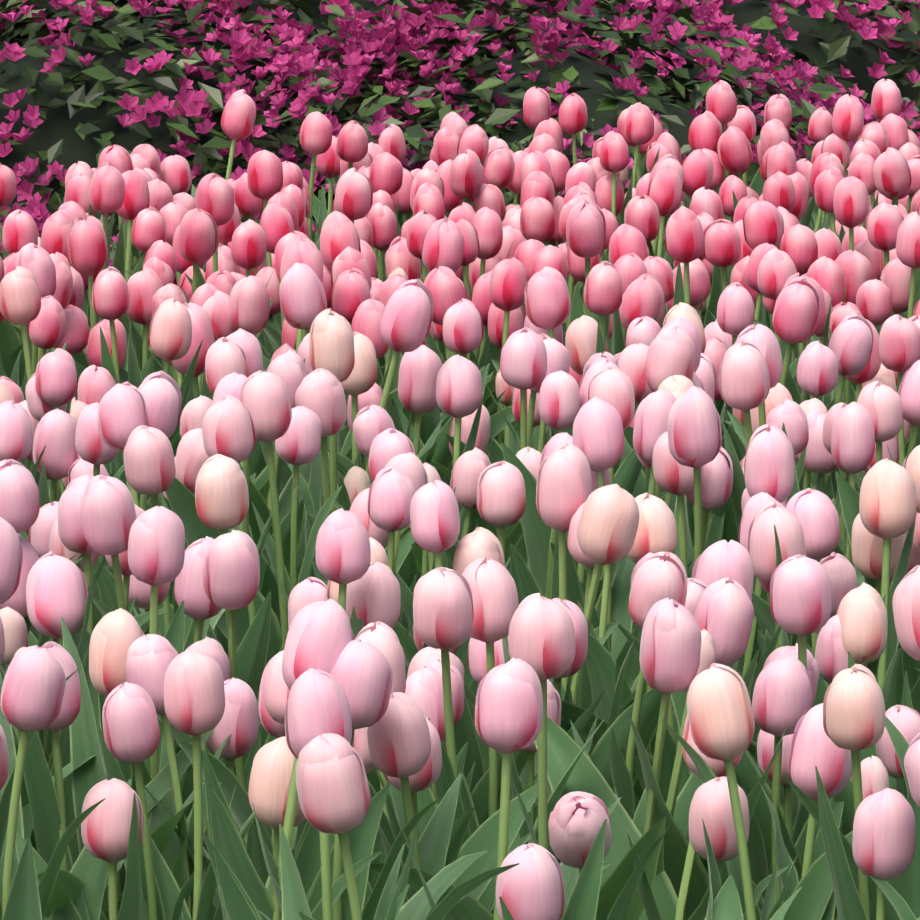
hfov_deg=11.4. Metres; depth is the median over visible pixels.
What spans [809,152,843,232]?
tulip
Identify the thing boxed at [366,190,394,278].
tulip
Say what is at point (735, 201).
tulip
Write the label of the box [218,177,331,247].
tulip
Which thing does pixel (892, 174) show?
tulip
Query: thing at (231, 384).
tulip
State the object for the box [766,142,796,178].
tulip
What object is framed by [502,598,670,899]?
tulip
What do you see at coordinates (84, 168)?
tulip
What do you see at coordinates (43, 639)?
tulip
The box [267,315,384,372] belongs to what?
tulip
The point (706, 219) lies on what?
tulip
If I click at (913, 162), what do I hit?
tulip
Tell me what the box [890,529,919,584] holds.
tulip
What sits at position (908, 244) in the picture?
tulip
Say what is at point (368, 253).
tulip
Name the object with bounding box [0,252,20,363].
tulip
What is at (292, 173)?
tulip
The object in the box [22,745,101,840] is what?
tulip
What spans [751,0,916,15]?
azalea shrub
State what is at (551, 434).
tulip
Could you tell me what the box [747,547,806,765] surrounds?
tulip
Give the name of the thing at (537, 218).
tulip
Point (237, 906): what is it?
tulip
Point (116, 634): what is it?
tulip
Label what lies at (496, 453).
tulip
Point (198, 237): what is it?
tulip
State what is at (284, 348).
tulip
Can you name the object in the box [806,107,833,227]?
tulip
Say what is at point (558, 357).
tulip
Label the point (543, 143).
tulip
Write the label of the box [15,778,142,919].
tulip
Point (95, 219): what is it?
tulip
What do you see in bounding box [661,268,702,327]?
tulip
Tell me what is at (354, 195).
tulip
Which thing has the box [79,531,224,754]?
tulip
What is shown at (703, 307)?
tulip
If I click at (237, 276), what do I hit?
tulip
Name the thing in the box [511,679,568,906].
tulip
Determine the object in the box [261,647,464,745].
tulip
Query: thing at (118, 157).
tulip
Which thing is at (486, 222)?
tulip
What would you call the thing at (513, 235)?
tulip
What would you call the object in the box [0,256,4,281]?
tulip
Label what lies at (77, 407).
tulip
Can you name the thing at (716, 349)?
tulip
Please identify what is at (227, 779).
tulip
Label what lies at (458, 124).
tulip
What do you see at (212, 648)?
tulip
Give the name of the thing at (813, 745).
tulip
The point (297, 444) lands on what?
tulip
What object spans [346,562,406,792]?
tulip
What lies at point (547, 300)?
tulip
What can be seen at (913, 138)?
tulip
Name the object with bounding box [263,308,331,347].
tulip
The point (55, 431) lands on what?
tulip
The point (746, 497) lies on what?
tulip
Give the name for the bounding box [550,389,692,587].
tulip
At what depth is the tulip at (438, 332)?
6.03 m
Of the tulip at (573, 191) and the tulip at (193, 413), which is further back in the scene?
the tulip at (573, 191)
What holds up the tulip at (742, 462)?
on the terrain
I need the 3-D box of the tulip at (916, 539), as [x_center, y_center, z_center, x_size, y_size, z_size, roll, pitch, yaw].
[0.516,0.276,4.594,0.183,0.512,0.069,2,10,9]
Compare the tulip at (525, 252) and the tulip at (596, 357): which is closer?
the tulip at (596, 357)
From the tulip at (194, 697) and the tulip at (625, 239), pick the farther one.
the tulip at (625, 239)
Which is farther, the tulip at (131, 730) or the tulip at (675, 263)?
the tulip at (675, 263)
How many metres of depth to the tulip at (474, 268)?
6.67 m
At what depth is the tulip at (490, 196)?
7.12 m
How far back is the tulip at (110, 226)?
7.40 m
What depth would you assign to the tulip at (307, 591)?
4.37 m
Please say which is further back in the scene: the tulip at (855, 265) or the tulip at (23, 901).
the tulip at (855, 265)
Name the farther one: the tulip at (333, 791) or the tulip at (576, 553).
the tulip at (576, 553)
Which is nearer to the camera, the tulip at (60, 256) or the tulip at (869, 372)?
the tulip at (869, 372)
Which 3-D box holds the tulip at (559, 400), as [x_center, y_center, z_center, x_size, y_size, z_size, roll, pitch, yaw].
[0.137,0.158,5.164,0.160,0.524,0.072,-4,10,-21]
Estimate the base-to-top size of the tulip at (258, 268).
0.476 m
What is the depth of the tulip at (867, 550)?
4.37 m
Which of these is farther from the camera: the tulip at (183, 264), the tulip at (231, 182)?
the tulip at (231, 182)
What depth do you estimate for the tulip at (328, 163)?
7.87 m
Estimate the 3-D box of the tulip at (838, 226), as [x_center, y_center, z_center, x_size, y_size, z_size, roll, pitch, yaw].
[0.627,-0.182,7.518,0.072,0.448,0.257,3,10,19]
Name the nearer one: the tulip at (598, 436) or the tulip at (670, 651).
the tulip at (670, 651)
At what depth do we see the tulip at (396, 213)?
7.51 m
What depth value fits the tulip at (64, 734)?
4.06 m
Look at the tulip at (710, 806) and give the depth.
3.56 m
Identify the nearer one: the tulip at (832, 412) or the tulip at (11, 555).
the tulip at (11, 555)
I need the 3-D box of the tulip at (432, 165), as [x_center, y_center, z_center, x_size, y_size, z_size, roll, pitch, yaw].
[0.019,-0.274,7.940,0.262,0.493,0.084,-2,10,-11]
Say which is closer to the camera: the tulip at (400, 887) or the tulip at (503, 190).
the tulip at (400, 887)
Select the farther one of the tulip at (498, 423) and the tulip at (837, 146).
the tulip at (837, 146)
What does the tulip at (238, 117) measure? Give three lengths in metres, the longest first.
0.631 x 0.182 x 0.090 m
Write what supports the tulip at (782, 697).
on the terrain
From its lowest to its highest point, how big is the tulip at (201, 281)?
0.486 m
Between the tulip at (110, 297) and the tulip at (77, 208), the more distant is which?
the tulip at (77, 208)
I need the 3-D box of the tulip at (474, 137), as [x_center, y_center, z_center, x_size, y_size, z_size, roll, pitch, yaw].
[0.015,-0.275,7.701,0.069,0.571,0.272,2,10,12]
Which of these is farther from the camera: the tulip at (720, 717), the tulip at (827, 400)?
the tulip at (827, 400)
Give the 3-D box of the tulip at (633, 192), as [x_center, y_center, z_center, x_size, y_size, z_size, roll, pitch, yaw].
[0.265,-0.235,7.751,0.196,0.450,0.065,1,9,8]
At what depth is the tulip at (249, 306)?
5.78 m
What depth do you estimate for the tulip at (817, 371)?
5.31 m
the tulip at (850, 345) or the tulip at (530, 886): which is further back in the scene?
the tulip at (850, 345)
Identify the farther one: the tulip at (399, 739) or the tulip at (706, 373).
the tulip at (706, 373)
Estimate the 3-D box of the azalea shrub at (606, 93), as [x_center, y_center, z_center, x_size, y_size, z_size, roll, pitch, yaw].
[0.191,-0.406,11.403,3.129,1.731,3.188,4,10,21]
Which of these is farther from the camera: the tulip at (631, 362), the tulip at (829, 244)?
the tulip at (829, 244)
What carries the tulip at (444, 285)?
on the terrain
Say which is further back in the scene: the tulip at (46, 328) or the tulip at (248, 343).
the tulip at (46, 328)
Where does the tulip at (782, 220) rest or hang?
on the terrain
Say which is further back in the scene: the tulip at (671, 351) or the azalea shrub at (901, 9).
the azalea shrub at (901, 9)
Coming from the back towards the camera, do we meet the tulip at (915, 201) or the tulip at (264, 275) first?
the tulip at (915, 201)
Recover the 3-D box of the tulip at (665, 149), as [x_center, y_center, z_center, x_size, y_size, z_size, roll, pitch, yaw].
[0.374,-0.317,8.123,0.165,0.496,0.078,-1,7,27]
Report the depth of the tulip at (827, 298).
6.01 m
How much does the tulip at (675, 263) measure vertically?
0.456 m
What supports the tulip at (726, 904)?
on the terrain
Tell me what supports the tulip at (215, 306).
on the terrain
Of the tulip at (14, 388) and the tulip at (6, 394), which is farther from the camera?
the tulip at (14, 388)
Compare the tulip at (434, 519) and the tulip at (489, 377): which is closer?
the tulip at (434, 519)
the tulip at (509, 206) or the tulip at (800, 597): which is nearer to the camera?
the tulip at (800, 597)
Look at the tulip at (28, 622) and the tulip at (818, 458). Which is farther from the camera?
the tulip at (818, 458)
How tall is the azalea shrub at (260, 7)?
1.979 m
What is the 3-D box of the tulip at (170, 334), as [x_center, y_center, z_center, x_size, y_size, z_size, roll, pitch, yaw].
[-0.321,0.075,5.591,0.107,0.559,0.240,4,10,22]
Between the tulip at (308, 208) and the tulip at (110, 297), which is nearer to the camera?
the tulip at (110, 297)
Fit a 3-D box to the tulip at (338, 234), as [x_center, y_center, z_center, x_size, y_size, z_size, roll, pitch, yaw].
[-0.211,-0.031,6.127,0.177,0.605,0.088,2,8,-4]
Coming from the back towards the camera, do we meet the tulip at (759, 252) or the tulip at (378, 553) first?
the tulip at (759, 252)
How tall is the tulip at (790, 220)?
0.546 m
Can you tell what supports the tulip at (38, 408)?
on the terrain
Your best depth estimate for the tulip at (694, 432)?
4.53 m
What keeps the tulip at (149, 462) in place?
on the terrain
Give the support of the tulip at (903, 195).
on the terrain
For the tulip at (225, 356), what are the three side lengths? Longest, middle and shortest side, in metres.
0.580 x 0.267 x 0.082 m
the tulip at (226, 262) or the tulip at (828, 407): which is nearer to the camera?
the tulip at (828, 407)
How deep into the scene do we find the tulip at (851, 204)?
6.59 m
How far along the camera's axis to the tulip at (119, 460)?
5.40 m
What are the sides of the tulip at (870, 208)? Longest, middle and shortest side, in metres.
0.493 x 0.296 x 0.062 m
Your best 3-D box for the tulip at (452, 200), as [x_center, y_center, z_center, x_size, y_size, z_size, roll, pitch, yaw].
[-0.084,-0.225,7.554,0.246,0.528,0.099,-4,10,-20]
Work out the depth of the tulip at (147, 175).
7.22 m
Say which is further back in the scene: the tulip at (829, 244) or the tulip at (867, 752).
the tulip at (829, 244)
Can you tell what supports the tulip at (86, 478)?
on the terrain
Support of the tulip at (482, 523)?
on the terrain
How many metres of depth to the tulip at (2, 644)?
4.11 m
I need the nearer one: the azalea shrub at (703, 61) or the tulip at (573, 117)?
the tulip at (573, 117)
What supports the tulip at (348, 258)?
on the terrain
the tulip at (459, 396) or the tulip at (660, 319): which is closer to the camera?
the tulip at (459, 396)
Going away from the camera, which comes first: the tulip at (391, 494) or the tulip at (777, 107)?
the tulip at (391, 494)
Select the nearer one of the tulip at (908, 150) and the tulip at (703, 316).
the tulip at (703, 316)
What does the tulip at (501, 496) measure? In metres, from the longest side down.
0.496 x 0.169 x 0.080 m
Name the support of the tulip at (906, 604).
on the terrain
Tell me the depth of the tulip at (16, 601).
4.25 m
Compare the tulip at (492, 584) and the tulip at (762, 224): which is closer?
the tulip at (492, 584)
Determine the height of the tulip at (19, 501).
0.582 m
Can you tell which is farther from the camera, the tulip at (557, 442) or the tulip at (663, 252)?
the tulip at (663, 252)
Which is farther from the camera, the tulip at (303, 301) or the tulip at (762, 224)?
the tulip at (762, 224)
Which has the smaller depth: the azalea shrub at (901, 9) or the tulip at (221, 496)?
the tulip at (221, 496)
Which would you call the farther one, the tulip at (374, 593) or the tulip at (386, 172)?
the tulip at (386, 172)
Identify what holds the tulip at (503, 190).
on the terrain
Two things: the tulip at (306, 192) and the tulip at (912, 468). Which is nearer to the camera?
the tulip at (912, 468)
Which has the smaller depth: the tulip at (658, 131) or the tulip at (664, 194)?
the tulip at (664, 194)
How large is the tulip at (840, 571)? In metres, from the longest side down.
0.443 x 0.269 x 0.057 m
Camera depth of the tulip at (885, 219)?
6.49 m
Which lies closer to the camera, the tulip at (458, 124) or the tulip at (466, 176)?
the tulip at (466, 176)
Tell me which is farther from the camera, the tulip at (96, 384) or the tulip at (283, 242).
the tulip at (283, 242)
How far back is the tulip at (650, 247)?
7.14 m
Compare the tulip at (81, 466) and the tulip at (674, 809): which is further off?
the tulip at (81, 466)
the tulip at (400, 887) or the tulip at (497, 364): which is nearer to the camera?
the tulip at (400, 887)
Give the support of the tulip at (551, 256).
on the terrain
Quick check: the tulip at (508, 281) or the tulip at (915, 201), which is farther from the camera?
the tulip at (915, 201)
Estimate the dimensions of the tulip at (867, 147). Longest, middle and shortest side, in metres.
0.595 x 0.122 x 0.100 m
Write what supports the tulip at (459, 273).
on the terrain
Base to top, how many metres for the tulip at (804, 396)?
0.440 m
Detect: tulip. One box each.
[0,163,15,217]
[0,208,142,343]
[0,229,38,258]
[0,242,55,376]
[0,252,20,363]
[0,253,14,362]
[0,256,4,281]
[0,266,65,380]
[0,310,27,399]
[0,318,31,387]
[0,376,23,403]
[0,382,39,485]
[0,400,45,540]
[0,459,38,533]
[0,517,80,919]
[0,535,106,762]
[0,558,81,680]
[0,607,167,772]
[0,617,4,665]
[0,725,41,919]
[1,645,131,919]
[2,209,37,254]
[5,641,213,892]
[11,344,22,356]
[11,551,107,778]
[12,623,106,864]
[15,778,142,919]
[17,534,82,647]
[18,383,186,605]
[18,400,60,499]
[21,400,71,486]
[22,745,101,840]
[25,259,72,371]
[25,372,114,494]
[25,479,59,535]
[28,295,65,359]
[28,481,163,729]
[28,501,113,736]
[33,408,78,507]
[35,348,76,501]
[37,682,210,919]
[40,210,74,353]
[40,457,108,635]
[49,518,224,642]
[50,252,70,351]
[53,475,184,766]
[55,305,88,355]
[56,161,93,204]
[58,201,89,322]
[61,608,220,919]
[62,456,124,486]
[64,173,95,215]
[66,474,174,635]
[67,218,107,387]
[69,267,83,308]
[70,397,87,421]
[72,283,186,383]
[75,403,119,627]
[77,365,211,502]
[79,253,145,382]
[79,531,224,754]
[83,504,144,658]
[86,213,102,331]
[87,162,124,324]
[87,319,153,475]
[88,225,205,326]
[91,454,285,701]
[92,168,114,266]
[92,266,142,476]
[93,425,184,752]
[98,144,143,272]
[107,167,206,269]
[111,144,160,270]
[115,381,167,510]
[116,169,149,281]
[118,269,273,371]
[119,367,178,439]
[123,649,254,919]
[125,245,238,281]
[126,240,186,363]
[126,256,172,370]
[126,267,162,370]
[126,634,230,919]
[128,506,258,822]
[131,153,150,266]
[131,206,165,366]
[137,371,181,510]
[138,202,240,257]
[139,395,258,762]
[143,168,160,179]
[144,658,309,908]
[146,298,202,501]
[148,179,172,210]
[148,395,255,506]
[157,530,276,819]
[158,457,175,506]
[159,201,187,285]
[160,155,191,195]
[161,208,216,378]
[163,337,303,580]
[165,370,341,666]
[171,302,346,500]
[172,536,270,842]
[173,192,195,274]
[173,428,214,633]
[173,677,258,919]
[175,370,184,456]
[177,718,429,889]
[178,266,204,300]
[179,275,269,434]
[182,863,518,919]
[183,173,274,303]
[184,637,261,854]
[185,192,298,318]
[190,283,218,392]
[191,89,255,222]
[192,263,240,287]
[202,290,274,478]
[202,668,487,919]
[203,736,305,919]
[210,599,389,919]
[212,372,297,655]
[213,846,257,919]
[215,237,397,477]
[216,824,417,919]
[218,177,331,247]
[219,241,280,353]
[226,328,311,522]
[227,178,243,218]
[231,219,265,276]
[231,272,273,355]
[233,173,262,220]
[240,257,266,275]
[240,349,340,580]
[243,440,303,577]
[246,368,414,591]
[246,650,334,898]
[247,150,319,266]
[251,406,410,627]
[253,639,461,919]
[255,111,331,240]
[255,266,279,357]
[258,203,294,371]
[259,537,413,721]
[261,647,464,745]
[262,211,360,371]
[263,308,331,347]
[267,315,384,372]
[267,383,411,493]
[270,343,295,362]
[271,253,275,268]
[274,231,329,448]
[274,312,281,330]
[274,488,387,605]
[279,263,326,495]
[279,733,404,919]
[280,161,302,191]
[281,333,311,507]
[282,184,305,227]
[282,319,305,348]
[288,577,327,627]
[295,508,370,849]
[298,216,309,238]
[299,911,314,919]
[302,191,310,217]
[304,487,455,575]
[305,308,360,576]
[306,214,365,233]
[311,466,434,769]
[312,152,412,253]
[312,194,327,221]
[316,135,340,215]
[316,196,398,248]
[321,405,419,629]
[322,263,445,385]
[325,527,620,667]
[328,354,483,577]
[329,621,537,919]
[331,246,371,465]
[331,268,402,477]
[332,120,367,191]
[332,199,336,211]
[334,142,384,185]
[335,168,372,223]
[337,331,437,486]
[337,345,441,481]
[337,466,422,632]
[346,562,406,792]
[351,298,453,481]
[354,217,385,376]
[358,166,376,259]
[360,239,382,385]
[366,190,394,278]
[366,279,442,633]
[367,202,396,280]
[367,666,547,911]
[367,692,466,919]
[369,152,429,273]
[369,428,414,576]
[370,277,382,300]
[375,267,407,383]
[378,274,483,420]
[379,124,450,214]
[379,718,612,889]
[382,182,444,347]
[384,218,494,403]
[385,236,422,281]
[385,452,427,575]
[388,567,602,901]
[390,167,413,236]
[391,399,492,527]
[396,463,523,632]
[400,219,410,237]
[400,658,620,919]
[402,210,437,356]
[402,322,514,438]
[402,363,489,460]
[410,126,459,263]
[410,168,444,210]
[410,480,478,696]
[411,168,420,217]
[411,447,509,576]
[413,266,506,486]
[413,624,460,654]
[421,263,462,357]
[422,160,520,206]
[422,659,526,825]
[430,147,434,161]
[431,333,549,536]
[433,322,449,360]
[434,339,493,382]
[434,556,604,914]
[435,159,463,217]
[439,111,464,129]
[439,303,524,413]
[442,116,470,204]
[442,461,585,586]
[443,298,483,358]
[444,254,568,410]
[445,315,562,463]
[445,327,546,566]
[445,635,512,800]
[448,202,498,407]
[450,149,481,202]
[456,219,501,372]
[457,124,488,201]
[457,277,490,369]
[459,164,486,208]
[464,502,607,753]
[468,196,581,361]
[470,207,512,365]
[470,270,499,378]
[472,225,525,289]
[472,257,526,450]
[474,183,505,221]
[484,136,508,162]
[484,147,514,188]
[485,427,552,462]
[487,266,570,444]
[491,353,619,435]
[493,430,565,450]
[495,245,567,371]
[495,369,548,450]
[496,338,642,574]
[496,819,606,919]
[499,896,513,919]
[500,87,559,201]
[501,147,513,200]
[501,367,666,596]
[502,206,520,230]
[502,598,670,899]
[505,93,587,205]
[506,150,527,204]
[506,204,520,212]
[507,593,665,919]
[508,388,539,454]
[510,469,619,607]
[511,118,562,196]
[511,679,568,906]
[514,239,609,338]
[516,430,568,567]
[519,151,553,245]
[520,171,582,303]
[523,246,621,347]
[524,243,607,302]
[528,133,565,242]
[534,713,787,919]
[536,443,638,754]
[539,371,642,494]
[539,433,602,605]
[543,158,607,244]
[544,149,570,244]
[546,162,663,245]
[548,484,638,732]
[549,195,563,246]
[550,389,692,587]
[550,397,635,659]
[551,175,555,197]
[551,315,621,463]
[556,190,596,295]
[559,197,586,332]
[561,540,780,801]
[562,195,659,330]
[563,182,608,260]
[563,201,606,430]
[563,223,650,335]
[564,414,634,435]
[569,365,582,385]
[569,555,645,713]
[570,597,700,875]
[577,493,676,747]
[579,358,633,466]
[583,352,616,374]
[584,261,621,474]
[592,137,603,157]
[595,172,623,260]
[599,131,632,261]
[600,208,618,262]
[600,432,702,633]
[608,241,665,261]
[609,307,661,338]
[610,551,755,820]
[612,253,646,354]
[612,492,784,742]
[614,553,677,813]
[616,102,659,218]
[616,114,686,222]
[616,343,715,413]
[617,105,680,207]
[618,165,628,219]
[618,578,706,802]
[620,276,660,326]
[620,294,627,329]
[620,429,728,459]
[621,188,635,212]
[621,317,725,546]
[624,195,658,256]
[624,302,705,501]
[626,316,660,346]
[626,629,715,919]
[627,777,852,919]
[635,173,649,196]
[636,453,659,497]
[638,273,664,326]
[643,256,673,321]
[643,386,721,733]
[644,326,710,548]
[646,141,672,172]
[647,166,689,267]
[648,154,683,256]
[650,172,673,266]
[656,132,681,165]
[657,375,724,577]
[659,703,851,919]
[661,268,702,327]
[665,206,703,313]
[665,259,726,325]
[671,555,830,898]
[672,187,733,281]
[673,259,710,310]
[673,260,730,285]
[677,577,758,873]
[680,111,720,206]
[682,149,720,208]
[682,191,685,204]
[686,105,755,200]
[686,166,749,201]
[686,447,763,674]
[687,663,797,919]
[692,372,710,521]
[696,353,726,431]
[697,212,713,317]
[701,299,706,312]
[701,310,705,323]
[702,148,724,190]
[702,211,783,325]
[703,219,771,436]
[703,256,846,342]
[703,338,729,409]
[704,319,819,377]
[704,875,801,919]
[705,211,799,358]
[706,80,764,196]
[706,457,744,672]
[710,324,806,542]
[716,119,830,228]
[717,126,752,180]
[717,282,754,430]
[719,175,746,221]
[719,339,799,664]
[722,288,831,399]
[724,319,906,488]
[725,296,800,420]
[727,145,825,229]
[727,398,827,491]
[728,383,792,461]
[730,255,771,330]
[732,186,758,222]
[732,190,762,211]
[733,196,758,223]
[733,220,752,265]
[733,408,752,433]
[738,423,864,685]
[741,488,787,653]
[742,643,874,878]
[743,201,781,331]
[746,243,796,348]
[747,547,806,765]
[748,501,804,809]
[748,614,880,919]
[751,458,916,711]
[751,655,851,919]
[754,272,832,403]
[754,488,899,658]
[756,139,762,165]
[757,248,796,382]
[757,729,810,894]
[763,171,794,211]
[764,94,808,204]
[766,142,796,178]
[766,399,842,523]
[772,206,804,349]
[772,278,831,492]
[780,224,880,394]
[784,565,919,919]
[789,172,808,219]
[793,358,809,401]
[795,362,911,500]
[796,159,814,226]
[797,341,837,487]
[799,133,850,221]
[799,387,845,490]
[799,392,910,490]
[799,410,846,531]
[800,166,843,233]
[804,226,867,345]
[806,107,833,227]
[806,140,835,227]
[808,94,910,230]
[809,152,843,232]
[811,334,905,480]
[814,228,842,260]
[815,664,919,919]
[818,302,846,346]
[819,552,857,619]
[823,403,846,545]
[825,313,873,504]
[828,220,848,234]
[828,302,862,404]
[830,138,880,237]
[830,458,905,535]
[831,402,874,562]
[832,779,854,835]
[833,176,904,334]
[833,381,902,568]
[835,250,871,304]
[835,471,859,568]
[836,582,887,664]
[836,756,888,919]
[839,152,877,245]
[845,79,900,175]
[848,651,895,789]
[849,299,919,391]
[852,513,919,713]
[852,788,915,919]
[854,240,880,279]
[855,314,919,487]
[856,279,891,329]
[858,121,888,199]
[858,200,878,229]
[864,434,898,472]
[867,201,903,267]
[867,732,919,919]
[870,193,891,204]
[873,147,910,205]
[875,671,919,798]
[879,113,908,149]
[880,248,899,314]
[880,258,910,316]
[885,167,910,204]
[887,360,919,467]
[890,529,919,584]
[893,205,919,289]
[896,212,919,318]
[897,445,919,691]
[898,195,912,211]
[899,142,919,160]
[904,268,919,317]
[906,155,919,213]
[908,129,919,148]
[909,314,919,328]
[910,190,919,212]
[910,424,919,445]
[913,513,919,550]
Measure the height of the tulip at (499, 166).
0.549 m
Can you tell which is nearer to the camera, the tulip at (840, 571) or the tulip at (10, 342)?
the tulip at (840, 571)
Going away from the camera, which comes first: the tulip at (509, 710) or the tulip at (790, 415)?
the tulip at (509, 710)
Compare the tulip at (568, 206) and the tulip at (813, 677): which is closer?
the tulip at (813, 677)
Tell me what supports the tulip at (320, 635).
on the terrain
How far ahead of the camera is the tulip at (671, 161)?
7.24 m
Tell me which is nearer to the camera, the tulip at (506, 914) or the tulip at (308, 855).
the tulip at (506, 914)
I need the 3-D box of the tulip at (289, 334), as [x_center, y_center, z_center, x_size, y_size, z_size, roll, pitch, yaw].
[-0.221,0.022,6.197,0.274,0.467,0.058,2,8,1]
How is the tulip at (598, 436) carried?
on the terrain
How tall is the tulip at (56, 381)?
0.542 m
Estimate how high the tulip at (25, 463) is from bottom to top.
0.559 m
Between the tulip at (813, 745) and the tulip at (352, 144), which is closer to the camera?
the tulip at (813, 745)
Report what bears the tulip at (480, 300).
on the terrain
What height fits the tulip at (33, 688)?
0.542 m
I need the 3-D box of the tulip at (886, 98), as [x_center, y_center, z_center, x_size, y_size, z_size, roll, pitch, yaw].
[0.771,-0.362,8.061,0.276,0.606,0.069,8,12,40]
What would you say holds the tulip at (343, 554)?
on the terrain
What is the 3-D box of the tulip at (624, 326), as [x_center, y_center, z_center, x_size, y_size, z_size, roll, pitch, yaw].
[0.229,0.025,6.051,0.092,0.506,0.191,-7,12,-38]
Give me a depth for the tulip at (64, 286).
5.98 m
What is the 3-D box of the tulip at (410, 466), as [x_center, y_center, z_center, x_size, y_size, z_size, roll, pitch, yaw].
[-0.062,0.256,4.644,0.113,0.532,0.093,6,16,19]
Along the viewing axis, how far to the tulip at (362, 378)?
5.33 m
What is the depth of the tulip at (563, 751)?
3.76 m
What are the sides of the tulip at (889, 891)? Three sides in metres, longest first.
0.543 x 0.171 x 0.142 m
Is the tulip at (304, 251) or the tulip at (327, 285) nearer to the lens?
the tulip at (304, 251)
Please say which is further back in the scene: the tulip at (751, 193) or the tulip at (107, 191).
the tulip at (751, 193)
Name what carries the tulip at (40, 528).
on the terrain
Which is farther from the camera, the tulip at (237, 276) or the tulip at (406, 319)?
the tulip at (237, 276)
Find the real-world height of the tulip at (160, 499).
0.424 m
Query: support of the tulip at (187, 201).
on the terrain
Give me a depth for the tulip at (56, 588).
4.13 m
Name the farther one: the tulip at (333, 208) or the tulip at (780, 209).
the tulip at (333, 208)
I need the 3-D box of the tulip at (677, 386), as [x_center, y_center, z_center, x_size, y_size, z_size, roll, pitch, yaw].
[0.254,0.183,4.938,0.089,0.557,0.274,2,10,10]
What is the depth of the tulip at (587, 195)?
6.73 m
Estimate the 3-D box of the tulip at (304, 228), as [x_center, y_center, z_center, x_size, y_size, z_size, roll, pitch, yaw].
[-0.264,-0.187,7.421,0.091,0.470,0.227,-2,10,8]
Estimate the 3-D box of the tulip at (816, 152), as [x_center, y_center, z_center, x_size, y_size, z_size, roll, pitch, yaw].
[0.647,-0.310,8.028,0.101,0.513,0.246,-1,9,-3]
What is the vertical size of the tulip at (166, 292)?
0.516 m
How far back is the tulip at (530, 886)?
3.27 m
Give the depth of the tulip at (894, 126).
7.91 m
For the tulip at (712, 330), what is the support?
on the terrain
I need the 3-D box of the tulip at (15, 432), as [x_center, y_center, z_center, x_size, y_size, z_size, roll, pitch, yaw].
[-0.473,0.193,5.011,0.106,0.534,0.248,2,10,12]
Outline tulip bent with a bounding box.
[370,777,669,919]
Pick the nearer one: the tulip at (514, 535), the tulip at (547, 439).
the tulip at (514, 535)
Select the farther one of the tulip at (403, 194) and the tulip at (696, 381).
the tulip at (403, 194)
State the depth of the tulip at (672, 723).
4.32 m
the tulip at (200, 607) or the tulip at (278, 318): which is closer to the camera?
the tulip at (200, 607)
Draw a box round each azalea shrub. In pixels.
[0,0,520,269]
[0,0,620,121]
[117,0,878,233]
[423,0,919,156]
[509,35,909,156]
[698,0,919,52]
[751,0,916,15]
[909,119,919,142]
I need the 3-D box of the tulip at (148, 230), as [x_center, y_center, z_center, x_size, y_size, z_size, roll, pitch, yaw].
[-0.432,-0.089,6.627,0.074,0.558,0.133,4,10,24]
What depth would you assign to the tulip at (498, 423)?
5.84 m
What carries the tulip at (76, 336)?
on the terrain
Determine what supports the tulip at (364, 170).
on the terrain
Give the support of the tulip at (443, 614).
on the terrain
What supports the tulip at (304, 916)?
on the terrain
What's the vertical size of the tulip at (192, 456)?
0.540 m
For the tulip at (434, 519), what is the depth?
4.36 m
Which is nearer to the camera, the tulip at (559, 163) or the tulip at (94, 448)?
the tulip at (94, 448)
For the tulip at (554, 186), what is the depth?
7.52 m
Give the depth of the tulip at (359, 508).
4.53 m
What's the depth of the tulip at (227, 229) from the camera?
6.68 m
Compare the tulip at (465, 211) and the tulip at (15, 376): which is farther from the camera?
the tulip at (465, 211)
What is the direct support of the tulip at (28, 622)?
on the terrain
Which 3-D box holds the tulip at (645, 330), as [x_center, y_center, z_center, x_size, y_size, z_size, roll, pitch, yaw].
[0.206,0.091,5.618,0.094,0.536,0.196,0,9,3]
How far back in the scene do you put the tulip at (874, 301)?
6.14 m
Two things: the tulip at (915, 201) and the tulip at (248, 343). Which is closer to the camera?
the tulip at (248, 343)
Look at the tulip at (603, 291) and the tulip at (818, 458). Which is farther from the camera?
the tulip at (603, 291)
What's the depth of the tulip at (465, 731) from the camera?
4.19 m
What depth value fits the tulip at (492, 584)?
3.99 m
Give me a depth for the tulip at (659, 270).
6.26 m
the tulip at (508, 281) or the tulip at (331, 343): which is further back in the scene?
the tulip at (508, 281)
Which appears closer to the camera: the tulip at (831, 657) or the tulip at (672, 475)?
the tulip at (831, 657)
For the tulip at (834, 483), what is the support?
on the terrain
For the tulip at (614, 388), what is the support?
on the terrain
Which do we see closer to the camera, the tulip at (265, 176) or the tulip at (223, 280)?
the tulip at (223, 280)
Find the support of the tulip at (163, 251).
on the terrain
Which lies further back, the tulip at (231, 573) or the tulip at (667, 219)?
the tulip at (667, 219)
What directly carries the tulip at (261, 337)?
on the terrain
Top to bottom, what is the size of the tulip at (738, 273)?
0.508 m
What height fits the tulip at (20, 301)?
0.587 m
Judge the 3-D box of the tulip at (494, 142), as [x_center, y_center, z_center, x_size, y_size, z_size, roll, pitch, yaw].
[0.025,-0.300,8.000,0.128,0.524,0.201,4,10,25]
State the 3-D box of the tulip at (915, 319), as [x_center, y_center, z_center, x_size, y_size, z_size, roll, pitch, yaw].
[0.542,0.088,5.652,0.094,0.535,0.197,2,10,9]
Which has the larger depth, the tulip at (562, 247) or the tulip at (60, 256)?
the tulip at (562, 247)
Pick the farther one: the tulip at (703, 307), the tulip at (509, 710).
the tulip at (703, 307)
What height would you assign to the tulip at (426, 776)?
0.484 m
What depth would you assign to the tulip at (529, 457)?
4.99 m
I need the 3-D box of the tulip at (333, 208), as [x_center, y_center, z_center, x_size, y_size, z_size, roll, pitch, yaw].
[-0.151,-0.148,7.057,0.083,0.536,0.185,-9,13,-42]
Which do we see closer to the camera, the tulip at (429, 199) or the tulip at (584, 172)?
the tulip at (429, 199)

